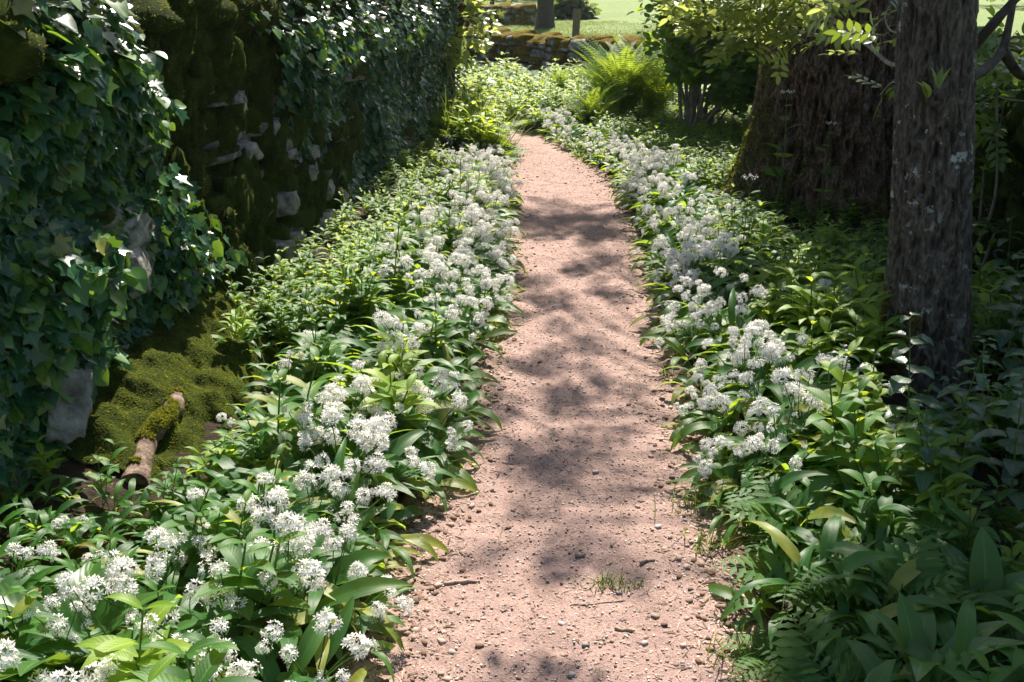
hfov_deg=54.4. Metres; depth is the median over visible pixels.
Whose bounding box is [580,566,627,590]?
grass tuft
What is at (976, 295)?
leafy plant
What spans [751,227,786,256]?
leafy plant
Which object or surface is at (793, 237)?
leafy plant
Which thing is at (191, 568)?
wild garlic
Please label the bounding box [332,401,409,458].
wild garlic
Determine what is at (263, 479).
wild garlic
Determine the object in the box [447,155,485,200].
leafy plant
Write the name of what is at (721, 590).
wild garlic
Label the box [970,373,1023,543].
nettle
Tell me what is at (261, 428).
leafy plant
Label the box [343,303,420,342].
wild garlic
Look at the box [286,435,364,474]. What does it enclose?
wild garlic
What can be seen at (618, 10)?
field
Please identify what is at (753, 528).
feathery plant
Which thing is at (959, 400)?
leafy plant
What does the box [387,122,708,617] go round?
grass
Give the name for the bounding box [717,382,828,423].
wild garlic
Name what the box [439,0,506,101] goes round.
sapling tree
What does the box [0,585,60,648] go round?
leafy plant
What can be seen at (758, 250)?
leafy plant
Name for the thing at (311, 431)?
wild garlic
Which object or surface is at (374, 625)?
wild garlic
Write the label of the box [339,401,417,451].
wild garlic
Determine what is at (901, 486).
wild garlic
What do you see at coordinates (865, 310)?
leafy plant
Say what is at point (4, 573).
wild garlic
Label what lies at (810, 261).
leafy plant
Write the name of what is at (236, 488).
wild garlic
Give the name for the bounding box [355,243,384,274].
leafy plant
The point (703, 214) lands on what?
leafy plant
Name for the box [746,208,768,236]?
leafy plant
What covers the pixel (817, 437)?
wild garlic
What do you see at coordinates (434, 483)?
wild garlic
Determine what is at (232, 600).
wild garlic
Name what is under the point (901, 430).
wild garlic
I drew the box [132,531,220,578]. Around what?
wild garlic
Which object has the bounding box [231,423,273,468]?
leafy plant
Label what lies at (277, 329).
leafy plant
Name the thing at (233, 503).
wild garlic
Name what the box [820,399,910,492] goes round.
leafy plant
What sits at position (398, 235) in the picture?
leafy plant
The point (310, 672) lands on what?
wild garlic
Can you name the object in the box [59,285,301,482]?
moss bank
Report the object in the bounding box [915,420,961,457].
leafy plant
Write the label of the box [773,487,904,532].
wild garlic
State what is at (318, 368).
wild garlic
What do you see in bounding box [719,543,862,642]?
wild garlic
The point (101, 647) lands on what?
leafy plant
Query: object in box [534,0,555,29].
field tree
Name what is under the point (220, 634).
wild garlic
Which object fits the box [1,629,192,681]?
wild garlic
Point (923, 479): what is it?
nettle
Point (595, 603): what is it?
twig
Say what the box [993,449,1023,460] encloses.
feathery plant
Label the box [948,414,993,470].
leafy plant
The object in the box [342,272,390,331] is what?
leafy plant
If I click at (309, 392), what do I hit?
leafy plant
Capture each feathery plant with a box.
[293,322,377,374]
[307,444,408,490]
[646,285,668,289]
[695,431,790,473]
[712,469,895,547]
[712,537,834,605]
[718,627,846,681]
[722,487,840,546]
[754,461,834,489]
[754,643,903,681]
[761,608,952,681]
[774,524,970,660]
[781,648,1007,681]
[784,610,850,679]
[787,536,987,617]
[804,483,970,580]
[837,530,1009,593]
[870,532,1023,622]
[895,473,989,530]
[897,589,1023,679]
[901,500,1003,548]
[930,674,981,681]
[951,574,1019,634]
[954,510,1022,543]
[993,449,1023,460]
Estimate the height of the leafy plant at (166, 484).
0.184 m
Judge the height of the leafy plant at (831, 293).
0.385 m
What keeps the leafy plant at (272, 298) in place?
on the ground at (72, 469)
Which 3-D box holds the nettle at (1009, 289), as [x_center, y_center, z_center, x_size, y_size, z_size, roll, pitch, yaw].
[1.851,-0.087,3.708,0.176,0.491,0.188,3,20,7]
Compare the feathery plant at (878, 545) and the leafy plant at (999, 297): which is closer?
the feathery plant at (878, 545)
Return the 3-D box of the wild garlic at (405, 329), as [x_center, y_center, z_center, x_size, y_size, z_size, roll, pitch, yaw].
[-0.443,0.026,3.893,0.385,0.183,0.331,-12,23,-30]
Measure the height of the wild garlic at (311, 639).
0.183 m
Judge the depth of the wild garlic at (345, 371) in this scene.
3.69 m
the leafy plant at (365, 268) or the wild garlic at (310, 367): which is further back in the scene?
the leafy plant at (365, 268)
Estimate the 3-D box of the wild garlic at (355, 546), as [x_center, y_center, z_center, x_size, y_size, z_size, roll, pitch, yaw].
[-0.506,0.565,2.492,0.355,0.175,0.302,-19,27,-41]
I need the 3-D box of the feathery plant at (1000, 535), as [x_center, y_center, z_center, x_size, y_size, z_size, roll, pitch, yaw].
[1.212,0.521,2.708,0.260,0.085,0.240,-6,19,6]
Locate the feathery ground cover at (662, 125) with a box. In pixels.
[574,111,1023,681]
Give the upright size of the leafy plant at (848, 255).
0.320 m
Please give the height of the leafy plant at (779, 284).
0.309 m
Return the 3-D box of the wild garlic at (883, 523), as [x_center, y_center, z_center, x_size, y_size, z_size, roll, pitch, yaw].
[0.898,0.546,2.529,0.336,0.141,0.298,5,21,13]
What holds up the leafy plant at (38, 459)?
on the ground at (72, 469)
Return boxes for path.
[332,125,781,681]
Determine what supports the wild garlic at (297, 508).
on the ground at (72, 469)
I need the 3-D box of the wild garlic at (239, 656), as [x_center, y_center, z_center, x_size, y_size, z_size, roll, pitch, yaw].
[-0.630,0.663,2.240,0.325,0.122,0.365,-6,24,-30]
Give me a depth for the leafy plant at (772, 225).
5.00 m
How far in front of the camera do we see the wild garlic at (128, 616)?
2.06 m
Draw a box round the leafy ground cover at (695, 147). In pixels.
[119,79,1023,681]
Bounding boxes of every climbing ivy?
[0,0,247,504]
[246,0,459,204]
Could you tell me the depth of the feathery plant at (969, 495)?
2.80 m
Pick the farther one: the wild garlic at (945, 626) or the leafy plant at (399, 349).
the leafy plant at (399, 349)
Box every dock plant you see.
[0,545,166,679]
[864,591,1023,681]
[917,526,1023,620]
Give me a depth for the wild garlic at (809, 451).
2.96 m
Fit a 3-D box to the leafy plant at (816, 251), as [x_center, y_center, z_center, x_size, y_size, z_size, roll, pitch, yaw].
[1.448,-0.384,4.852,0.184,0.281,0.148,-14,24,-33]
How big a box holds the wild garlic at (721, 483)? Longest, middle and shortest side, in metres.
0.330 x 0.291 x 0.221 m
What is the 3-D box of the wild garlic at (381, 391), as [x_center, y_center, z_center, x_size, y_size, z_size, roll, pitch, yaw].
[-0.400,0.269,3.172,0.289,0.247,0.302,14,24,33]
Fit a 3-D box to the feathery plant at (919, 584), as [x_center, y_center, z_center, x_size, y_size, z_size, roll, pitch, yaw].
[0.858,0.599,2.312,0.464,0.178,0.449,7,27,43]
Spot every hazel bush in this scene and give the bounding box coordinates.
[626,0,762,131]
[710,7,763,118]
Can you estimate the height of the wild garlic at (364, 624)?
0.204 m
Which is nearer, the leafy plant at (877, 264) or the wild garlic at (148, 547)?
the wild garlic at (148, 547)
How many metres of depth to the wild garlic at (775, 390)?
3.45 m
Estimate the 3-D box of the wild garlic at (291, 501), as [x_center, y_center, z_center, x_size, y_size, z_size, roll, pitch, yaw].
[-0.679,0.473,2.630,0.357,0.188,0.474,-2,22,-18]
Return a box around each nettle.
[820,331,860,393]
[858,349,880,389]
[877,312,942,437]
[891,403,961,514]
[923,339,997,476]
[932,367,960,423]
[952,336,1011,438]
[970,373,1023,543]
[975,256,1023,392]
[983,216,1023,285]
[992,335,1023,491]
[995,252,1023,372]
[997,326,1023,380]
[1010,387,1021,398]
[1015,522,1023,562]
[1018,273,1023,326]
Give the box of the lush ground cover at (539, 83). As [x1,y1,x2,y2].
[455,52,735,128]
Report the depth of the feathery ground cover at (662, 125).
9.94 m
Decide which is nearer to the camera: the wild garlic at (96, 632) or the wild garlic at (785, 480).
the wild garlic at (96, 632)
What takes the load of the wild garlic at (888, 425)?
on the ground at (72, 469)
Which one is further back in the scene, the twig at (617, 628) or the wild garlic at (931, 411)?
the wild garlic at (931, 411)
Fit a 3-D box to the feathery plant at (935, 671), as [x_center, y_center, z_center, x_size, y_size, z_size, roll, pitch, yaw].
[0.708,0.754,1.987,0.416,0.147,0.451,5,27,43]
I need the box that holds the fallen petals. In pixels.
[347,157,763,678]
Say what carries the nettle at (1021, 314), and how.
on the ground at (72, 469)
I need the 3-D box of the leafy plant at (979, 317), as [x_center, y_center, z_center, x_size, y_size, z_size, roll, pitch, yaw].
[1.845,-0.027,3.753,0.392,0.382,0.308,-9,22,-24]
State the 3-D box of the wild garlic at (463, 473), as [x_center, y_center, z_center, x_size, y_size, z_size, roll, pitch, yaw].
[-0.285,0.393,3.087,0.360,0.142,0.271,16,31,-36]
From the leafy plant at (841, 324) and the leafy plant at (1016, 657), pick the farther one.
the leafy plant at (841, 324)
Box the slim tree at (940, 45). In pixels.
[654,0,1023,399]
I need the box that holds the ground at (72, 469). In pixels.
[0,69,1023,681]
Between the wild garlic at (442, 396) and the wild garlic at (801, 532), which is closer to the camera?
the wild garlic at (801, 532)
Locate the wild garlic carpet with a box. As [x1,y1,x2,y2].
[0,94,1023,681]
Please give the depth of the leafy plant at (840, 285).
3.83 m
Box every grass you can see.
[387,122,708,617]
[474,19,661,38]
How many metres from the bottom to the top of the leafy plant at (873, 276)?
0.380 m
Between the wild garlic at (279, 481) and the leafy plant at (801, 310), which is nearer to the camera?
the wild garlic at (279, 481)
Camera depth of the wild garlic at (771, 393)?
3.45 m
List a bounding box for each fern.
[540,65,582,88]
[558,72,630,126]
[564,41,654,102]
[567,31,663,117]
[585,28,664,70]
[599,49,683,116]
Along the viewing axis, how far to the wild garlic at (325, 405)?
3.02 m
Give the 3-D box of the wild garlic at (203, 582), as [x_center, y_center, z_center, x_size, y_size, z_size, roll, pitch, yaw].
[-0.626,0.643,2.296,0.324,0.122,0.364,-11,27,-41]
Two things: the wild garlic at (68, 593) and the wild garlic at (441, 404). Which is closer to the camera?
the wild garlic at (68, 593)
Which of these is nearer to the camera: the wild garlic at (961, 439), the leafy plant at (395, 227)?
the wild garlic at (961, 439)
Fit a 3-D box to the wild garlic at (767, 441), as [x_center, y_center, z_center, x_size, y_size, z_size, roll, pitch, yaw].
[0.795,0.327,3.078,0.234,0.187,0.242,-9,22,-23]
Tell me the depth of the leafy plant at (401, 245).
5.14 m
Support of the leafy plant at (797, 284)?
on the ground at (72, 469)
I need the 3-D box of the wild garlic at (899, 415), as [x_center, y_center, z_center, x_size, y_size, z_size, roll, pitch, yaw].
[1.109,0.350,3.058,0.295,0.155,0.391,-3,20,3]
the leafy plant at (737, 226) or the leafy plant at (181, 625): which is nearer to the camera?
the leafy plant at (181, 625)
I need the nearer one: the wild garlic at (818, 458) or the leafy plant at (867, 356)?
the wild garlic at (818, 458)
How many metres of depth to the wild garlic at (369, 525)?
2.70 m
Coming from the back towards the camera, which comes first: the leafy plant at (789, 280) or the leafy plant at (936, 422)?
the leafy plant at (789, 280)
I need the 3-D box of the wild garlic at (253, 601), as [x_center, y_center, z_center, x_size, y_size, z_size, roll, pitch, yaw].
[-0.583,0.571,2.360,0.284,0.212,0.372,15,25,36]
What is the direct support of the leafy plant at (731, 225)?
on the ground at (72, 469)
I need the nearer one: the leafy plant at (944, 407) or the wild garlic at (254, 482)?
the wild garlic at (254, 482)
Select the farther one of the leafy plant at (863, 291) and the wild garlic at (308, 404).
the leafy plant at (863, 291)
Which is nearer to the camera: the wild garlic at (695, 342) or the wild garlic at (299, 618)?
the wild garlic at (299, 618)
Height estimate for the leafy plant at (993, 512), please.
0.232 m
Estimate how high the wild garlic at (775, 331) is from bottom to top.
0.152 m
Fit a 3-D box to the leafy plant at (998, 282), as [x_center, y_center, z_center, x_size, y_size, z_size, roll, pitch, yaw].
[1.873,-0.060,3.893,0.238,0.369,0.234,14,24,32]
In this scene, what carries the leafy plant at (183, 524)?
on the ground at (72, 469)
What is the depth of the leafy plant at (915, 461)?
2.89 m
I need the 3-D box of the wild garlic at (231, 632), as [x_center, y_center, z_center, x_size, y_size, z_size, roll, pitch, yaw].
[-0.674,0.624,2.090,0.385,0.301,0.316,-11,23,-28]
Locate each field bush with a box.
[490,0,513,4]
[554,0,601,19]
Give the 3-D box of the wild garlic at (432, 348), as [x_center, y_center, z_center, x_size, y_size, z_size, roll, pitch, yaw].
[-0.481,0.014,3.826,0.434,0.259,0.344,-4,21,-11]
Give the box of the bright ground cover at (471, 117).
[422,75,546,164]
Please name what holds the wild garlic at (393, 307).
on the ground at (72, 469)
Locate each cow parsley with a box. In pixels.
[707,174,773,289]
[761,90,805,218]
[813,121,839,217]
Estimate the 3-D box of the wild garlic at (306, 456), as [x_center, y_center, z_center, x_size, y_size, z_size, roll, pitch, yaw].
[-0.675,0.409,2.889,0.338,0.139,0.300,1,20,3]
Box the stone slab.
[45,368,92,444]
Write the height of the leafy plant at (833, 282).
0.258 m
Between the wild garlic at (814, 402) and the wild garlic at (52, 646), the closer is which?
the wild garlic at (52, 646)
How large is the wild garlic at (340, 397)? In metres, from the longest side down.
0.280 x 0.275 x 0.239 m
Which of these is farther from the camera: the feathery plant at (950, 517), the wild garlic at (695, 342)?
the wild garlic at (695, 342)
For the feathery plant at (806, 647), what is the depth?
2.24 m
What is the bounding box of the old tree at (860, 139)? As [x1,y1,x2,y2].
[715,0,897,226]
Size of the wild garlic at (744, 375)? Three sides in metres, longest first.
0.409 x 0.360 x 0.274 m
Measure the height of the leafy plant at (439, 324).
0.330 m
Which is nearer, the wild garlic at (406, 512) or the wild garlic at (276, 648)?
the wild garlic at (276, 648)
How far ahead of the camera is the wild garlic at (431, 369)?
3.60 m
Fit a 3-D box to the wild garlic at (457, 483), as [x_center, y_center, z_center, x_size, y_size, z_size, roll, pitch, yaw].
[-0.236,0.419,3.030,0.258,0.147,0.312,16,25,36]
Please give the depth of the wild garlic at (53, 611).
2.17 m
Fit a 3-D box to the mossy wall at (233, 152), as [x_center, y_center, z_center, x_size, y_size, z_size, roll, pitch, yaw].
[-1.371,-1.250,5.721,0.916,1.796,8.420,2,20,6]
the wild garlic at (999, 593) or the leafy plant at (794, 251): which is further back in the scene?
the leafy plant at (794, 251)
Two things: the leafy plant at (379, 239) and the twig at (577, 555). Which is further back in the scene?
the leafy plant at (379, 239)
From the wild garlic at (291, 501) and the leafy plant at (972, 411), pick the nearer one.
the wild garlic at (291, 501)
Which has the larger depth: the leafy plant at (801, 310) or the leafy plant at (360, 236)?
the leafy plant at (360, 236)
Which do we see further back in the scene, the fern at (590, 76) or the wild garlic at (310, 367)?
the fern at (590, 76)
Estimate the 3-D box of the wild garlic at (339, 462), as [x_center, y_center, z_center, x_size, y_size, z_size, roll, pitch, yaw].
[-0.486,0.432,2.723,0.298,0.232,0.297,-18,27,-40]
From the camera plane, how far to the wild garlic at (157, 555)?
2.28 m
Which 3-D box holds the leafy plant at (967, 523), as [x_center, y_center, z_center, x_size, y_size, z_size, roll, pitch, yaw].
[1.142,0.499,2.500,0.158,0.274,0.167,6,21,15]
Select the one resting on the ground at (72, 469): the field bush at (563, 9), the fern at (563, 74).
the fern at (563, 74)
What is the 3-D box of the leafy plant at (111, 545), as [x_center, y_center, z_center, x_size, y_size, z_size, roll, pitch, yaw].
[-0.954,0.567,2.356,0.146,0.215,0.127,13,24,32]
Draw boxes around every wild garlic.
[0,568,54,629]
[0,593,129,680]
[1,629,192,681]
[3,595,88,648]
[5,529,65,589]
[22,575,81,632]
[22,648,195,681]
[26,547,143,587]
[26,625,225,672]
[34,630,117,674]
[39,601,61,616]
[40,571,114,602]
[42,541,145,586]
[44,526,213,628]
[49,598,132,669]
[54,571,193,676]
[56,577,125,665]
[56,585,101,665]
[58,609,79,658]
[64,592,242,681]
[64,600,86,654]
[72,566,222,640]
[75,607,141,677]
[84,633,243,674]
[104,553,202,609]
[113,527,183,594]
[121,532,211,611]
[121,586,213,629]
[127,535,216,596]
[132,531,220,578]
[134,613,245,663]
[135,545,183,583]
[144,557,162,601]
[144,559,334,669]
[149,482,215,540]
[149,501,230,571]
[150,478,228,503]
[167,504,304,555]
[170,485,362,571]
[171,480,343,520]
[171,554,206,586]
[173,501,326,569]
[174,570,282,675]
[174,629,235,680]
[176,484,229,528]
[176,526,213,571]
[177,616,282,679]
[180,472,229,514]
[180,577,268,640]
[182,540,290,634]
[182,588,301,664]
[184,445,323,508]
[186,487,265,611]
[191,625,262,681]
[193,641,281,680]
[193,651,319,681]
[196,487,356,621]
[196,493,261,579]
[199,469,324,543]
[202,469,232,495]
[203,469,317,502]
[203,510,413,670]
[203,538,368,668]
[205,454,262,508]
[207,431,305,482]
[210,422,351,480]
[217,454,347,526]
[221,468,330,523]
[221,519,375,583]
[223,471,333,608]
[227,448,326,486]
[228,410,323,452]
[229,442,297,490]
[229,481,289,521]
[229,607,333,681]
[231,502,334,582]
[233,607,331,681]
[236,506,320,558]
[237,459,369,544]
[237,581,404,680]
[239,514,390,622]
[240,369,348,402]
[240,415,351,477]
[240,441,288,468]
[240,596,377,681]
[243,391,327,408]
[247,396,351,437]
[248,391,366,460]
[250,387,351,432]
[251,476,281,532]
[251,492,337,530]
[252,391,319,439]
[253,479,311,523]
[255,537,384,606]
[258,482,386,551]
[260,362,366,399]
[266,329,361,377]
[268,374,382,446]
[272,407,352,481]
[274,349,372,397]
[275,668,366,681]
[277,349,382,380]
[280,405,415,503]
[280,437,388,531]
[281,365,325,392]
[281,405,309,452]
[282,415,417,495]
[284,521,403,650]
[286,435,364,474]
[287,467,396,549]
[288,411,445,486]
[291,401,384,500]
[295,412,405,499]
[295,429,402,479]
[295,445,433,530]
[297,350,375,391]
[299,388,348,458]
[299,464,366,494]
[302,400,331,439]
[313,329,438,391]
[313,377,378,417]
[313,393,411,453]
[314,409,447,453]
[315,551,408,635]
[317,305,416,344]
[317,411,398,448]
[317,413,392,447]
[320,384,414,407]
[320,468,404,525]
[322,573,421,626]
[324,512,421,580]
[327,368,463,406]
[327,514,380,546]
[327,594,395,681]
[329,497,449,578]
[330,510,393,561]
[332,314,445,358]
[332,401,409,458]
[333,372,428,451]
[336,386,418,427]
[338,373,347,386]
[339,361,427,369]
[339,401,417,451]
[339,420,461,481]
[339,454,431,523]
[339,488,405,574]
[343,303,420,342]
[343,445,442,504]
[346,368,480,433]
[347,347,453,388]
[347,359,451,455]
[349,386,465,437]
[350,321,441,362]
[350,499,438,562]
[351,399,479,484]
[352,309,453,356]
[354,438,443,479]
[355,357,447,400]
[359,347,457,391]
[370,310,456,371]
[380,453,454,503]
[381,436,476,494]
[382,343,480,394]
[385,402,404,421]
[390,386,484,469]
[395,449,479,513]
[402,426,485,467]
[403,408,484,461]
[406,426,475,489]
[409,381,438,437]
[409,447,455,487]
[411,339,498,389]
[673,383,762,460]
[678,290,771,353]
[678,459,790,503]
[680,284,768,338]
[682,338,780,362]
[687,332,785,387]
[689,336,738,388]
[689,389,757,432]
[690,338,796,400]
[690,424,806,488]
[691,477,780,537]
[694,336,809,423]
[696,470,828,548]
[704,357,803,437]
[705,350,819,381]
[705,432,793,510]
[706,331,820,373]
[708,329,780,358]
[708,570,806,631]
[710,401,814,449]
[715,325,838,399]
[715,341,809,403]
[716,403,815,477]
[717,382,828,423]
[719,413,809,486]
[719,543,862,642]
[723,476,860,552]
[724,348,794,378]
[725,515,897,610]
[729,319,833,378]
[733,421,819,456]
[735,332,818,395]
[735,407,831,466]
[739,318,794,349]
[741,368,854,396]
[742,337,795,372]
[742,436,840,483]
[744,367,856,463]
[745,366,870,452]
[745,384,830,489]
[748,319,786,342]
[751,376,814,400]
[760,390,887,456]
[764,320,791,331]
[765,377,891,429]
[766,486,863,524]
[772,353,821,396]
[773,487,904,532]
[779,416,858,471]
[782,356,854,383]
[785,351,859,388]
[786,423,877,476]
[788,527,878,589]
[793,508,896,594]
[800,541,1023,645]
[800,583,928,658]
[801,405,909,425]
[802,456,856,519]
[804,430,918,499]
[805,513,940,573]
[806,420,906,486]
[806,464,949,516]
[808,443,904,536]
[809,489,979,541]
[817,557,957,635]
[818,381,963,424]
[823,463,916,510]
[823,475,884,493]
[826,466,878,518]
[842,609,969,681]
[846,640,910,674]
[850,422,898,469]
[854,422,903,484]
[861,560,1023,656]
[872,496,919,545]
[882,599,1022,681]
[885,413,905,425]
[887,427,970,473]
[895,590,1023,679]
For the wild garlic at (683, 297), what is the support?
on the ground at (72, 469)
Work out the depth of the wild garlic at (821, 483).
2.70 m
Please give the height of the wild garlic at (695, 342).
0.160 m
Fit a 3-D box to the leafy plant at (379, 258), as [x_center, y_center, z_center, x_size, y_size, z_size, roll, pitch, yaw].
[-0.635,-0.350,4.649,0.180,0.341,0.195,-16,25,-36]
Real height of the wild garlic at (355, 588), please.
0.336 m
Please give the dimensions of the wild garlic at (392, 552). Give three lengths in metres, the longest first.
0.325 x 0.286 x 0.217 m
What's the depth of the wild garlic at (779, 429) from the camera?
3.04 m
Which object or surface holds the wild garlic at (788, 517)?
on the ground at (72, 469)
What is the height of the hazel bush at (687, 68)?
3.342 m
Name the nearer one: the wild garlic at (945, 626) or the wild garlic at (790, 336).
the wild garlic at (945, 626)
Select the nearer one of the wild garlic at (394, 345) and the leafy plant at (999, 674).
the leafy plant at (999, 674)
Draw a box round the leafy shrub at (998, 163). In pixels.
[972,5,1023,269]
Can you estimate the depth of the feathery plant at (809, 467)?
2.95 m
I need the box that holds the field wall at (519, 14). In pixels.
[464,2,536,26]
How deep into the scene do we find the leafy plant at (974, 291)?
3.92 m
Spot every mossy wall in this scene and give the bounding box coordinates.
[0,0,451,503]
[445,23,665,73]
[971,31,1023,287]
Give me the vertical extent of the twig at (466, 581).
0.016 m
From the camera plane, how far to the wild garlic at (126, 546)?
2.48 m
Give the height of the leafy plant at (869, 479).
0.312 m
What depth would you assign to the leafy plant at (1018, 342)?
3.67 m
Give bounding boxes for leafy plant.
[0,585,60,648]
[22,435,64,488]
[74,593,191,681]
[77,529,138,575]
[83,439,126,508]
[132,580,207,660]
[145,456,191,506]
[156,476,228,573]
[182,430,248,475]
[190,489,270,566]
[192,528,323,635]
[200,438,240,468]
[217,293,255,342]
[227,443,302,510]
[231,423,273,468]
[234,400,287,467]
[243,346,345,446]
[250,287,298,318]
[258,300,287,325]
[262,295,294,348]
[266,303,302,353]
[273,287,304,328]
[274,276,301,312]
[283,277,326,331]
[285,296,312,345]
[289,253,328,296]
[290,289,323,323]
[290,319,348,380]
[292,283,323,329]
[293,311,353,380]
[296,316,320,344]
[303,282,341,313]
[303,283,356,331]
[305,283,356,327]
[307,287,327,327]
[309,257,374,324]
[313,293,352,337]
[317,246,353,277]
[325,252,366,302]
[328,263,388,332]
[333,273,357,309]
[335,241,368,273]
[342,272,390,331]
[346,253,389,292]
[346,350,440,424]
[347,266,392,316]
[350,259,386,307]
[355,226,384,253]
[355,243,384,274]
[356,224,389,260]
[356,227,394,275]
[356,237,377,267]
[357,234,381,256]
[363,231,387,254]
[366,216,426,293]
[368,312,427,370]
[374,332,423,396]
[379,224,413,257]
[381,226,401,256]
[388,191,437,224]
[388,208,423,248]
[403,200,449,255]
[408,288,465,364]
[421,186,453,212]
[426,197,469,245]
[430,178,461,208]
[433,211,473,253]
[438,209,467,247]
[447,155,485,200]
[454,171,492,209]
[469,164,501,195]
[693,204,718,224]
[706,194,748,233]
[707,211,736,248]
[724,225,756,252]
[729,244,815,298]
[730,222,754,250]
[732,207,764,255]
[738,197,772,225]
[740,210,790,282]
[743,215,776,273]
[744,286,786,331]
[745,233,770,272]
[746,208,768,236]
[747,266,834,319]
[748,243,828,290]
[750,240,791,278]
[750,269,818,314]
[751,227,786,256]
[752,202,779,224]
[753,201,776,225]
[760,266,818,327]
[761,216,789,243]
[764,274,808,300]
[771,210,788,231]
[771,215,796,251]
[775,272,842,337]
[777,234,814,274]
[782,290,816,327]
[784,316,831,372]
[788,292,824,338]
[789,241,827,274]
[791,271,863,326]
[792,243,814,260]
[794,301,861,367]
[795,243,837,288]
[795,271,859,349]
[796,304,851,373]
[800,337,886,434]
[802,234,828,266]
[802,358,888,493]
[806,282,863,350]
[809,247,846,277]
[812,407,894,459]
[815,258,880,297]
[816,252,865,292]
[816,270,850,292]
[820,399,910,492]
[822,294,904,374]
[824,343,917,426]
[829,298,879,316]
[835,297,869,363]
[838,258,882,316]
[839,444,912,545]
[844,245,885,296]
[848,246,881,275]
[848,294,908,370]
[850,244,878,271]
[850,419,946,496]
[854,256,886,302]
[856,283,894,362]
[859,260,881,283]
[862,262,885,295]
[885,399,969,499]
[901,489,976,547]
[905,431,949,470]
[909,383,957,433]
[909,446,973,518]
[914,429,989,490]
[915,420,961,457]
[936,483,1004,556]
[938,647,1018,681]
[945,400,994,445]
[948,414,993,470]
[949,454,980,509]
[951,383,1003,440]
[952,407,1006,471]
[958,337,1001,392]
[958,427,988,472]
[968,474,1023,545]
[971,242,1008,292]
[971,271,1012,305]
[971,285,1023,372]
[972,255,1020,296]
[972,289,994,345]
[972,301,1021,378]
[972,301,1021,388]
[973,277,1023,320]
[974,289,1017,353]
[977,382,1023,450]
[978,300,1014,376]
[983,276,1020,305]
[985,249,1023,281]
[987,594,1023,669]
[989,386,1023,458]
[989,419,1023,457]
[991,270,1023,347]
[995,495,1023,540]
[996,270,1023,295]
[998,341,1023,387]
[1000,530,1023,574]
[1001,269,1022,328]
[1010,289,1023,332]
[1014,326,1023,360]
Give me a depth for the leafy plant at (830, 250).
4.58 m
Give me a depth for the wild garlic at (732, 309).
4.04 m
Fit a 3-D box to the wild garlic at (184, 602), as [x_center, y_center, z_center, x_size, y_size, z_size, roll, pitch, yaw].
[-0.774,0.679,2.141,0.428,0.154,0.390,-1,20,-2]
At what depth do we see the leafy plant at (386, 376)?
3.17 m
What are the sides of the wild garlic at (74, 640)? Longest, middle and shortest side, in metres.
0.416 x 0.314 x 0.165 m
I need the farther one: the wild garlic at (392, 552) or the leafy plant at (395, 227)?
the leafy plant at (395, 227)
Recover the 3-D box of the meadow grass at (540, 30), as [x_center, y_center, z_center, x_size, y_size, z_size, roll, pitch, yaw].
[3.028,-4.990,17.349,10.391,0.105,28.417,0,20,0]
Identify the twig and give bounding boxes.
[444,579,479,584]
[499,527,502,544]
[570,600,624,605]
[575,552,585,557]
[614,626,635,631]
[620,496,626,534]
[639,558,654,564]
[701,594,712,602]
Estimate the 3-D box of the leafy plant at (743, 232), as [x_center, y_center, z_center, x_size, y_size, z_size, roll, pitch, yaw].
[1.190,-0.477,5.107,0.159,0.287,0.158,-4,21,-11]
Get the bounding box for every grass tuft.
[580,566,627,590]
[609,576,647,590]
[653,475,740,516]
[673,512,750,555]
[705,618,819,674]
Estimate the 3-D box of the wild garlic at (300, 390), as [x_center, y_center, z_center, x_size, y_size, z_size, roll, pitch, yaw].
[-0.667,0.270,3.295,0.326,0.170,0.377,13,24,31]
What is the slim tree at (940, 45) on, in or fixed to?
on the ground at (72, 469)
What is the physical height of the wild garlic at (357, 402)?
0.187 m
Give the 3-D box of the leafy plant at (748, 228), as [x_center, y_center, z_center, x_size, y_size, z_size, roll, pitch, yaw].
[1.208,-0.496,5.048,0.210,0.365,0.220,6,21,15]
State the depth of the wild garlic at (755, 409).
3.12 m
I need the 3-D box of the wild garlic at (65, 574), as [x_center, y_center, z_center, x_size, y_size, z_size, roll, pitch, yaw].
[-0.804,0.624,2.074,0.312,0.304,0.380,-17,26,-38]
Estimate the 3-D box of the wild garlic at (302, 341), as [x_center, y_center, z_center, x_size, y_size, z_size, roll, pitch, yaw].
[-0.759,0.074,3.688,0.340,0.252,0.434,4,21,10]
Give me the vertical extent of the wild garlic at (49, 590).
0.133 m
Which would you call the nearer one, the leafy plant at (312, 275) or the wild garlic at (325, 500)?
the wild garlic at (325, 500)
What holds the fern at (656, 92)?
on the ground at (72, 469)
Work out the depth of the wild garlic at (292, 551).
2.58 m
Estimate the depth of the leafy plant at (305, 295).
4.01 m
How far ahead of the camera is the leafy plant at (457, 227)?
5.09 m
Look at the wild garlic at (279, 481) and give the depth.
2.65 m
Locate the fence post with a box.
[572,9,580,36]
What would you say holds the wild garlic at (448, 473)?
on the ground at (72, 469)
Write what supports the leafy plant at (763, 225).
on the ground at (72, 469)
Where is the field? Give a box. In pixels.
[457,0,1023,68]
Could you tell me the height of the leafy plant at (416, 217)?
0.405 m
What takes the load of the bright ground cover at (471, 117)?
on the ground at (72, 469)
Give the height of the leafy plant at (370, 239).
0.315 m
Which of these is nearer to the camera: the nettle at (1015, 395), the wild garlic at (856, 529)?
the wild garlic at (856, 529)
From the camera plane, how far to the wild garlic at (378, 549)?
2.59 m
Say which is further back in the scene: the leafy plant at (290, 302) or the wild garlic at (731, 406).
the leafy plant at (290, 302)
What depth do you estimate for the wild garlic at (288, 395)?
3.52 m
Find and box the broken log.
[120,386,186,485]

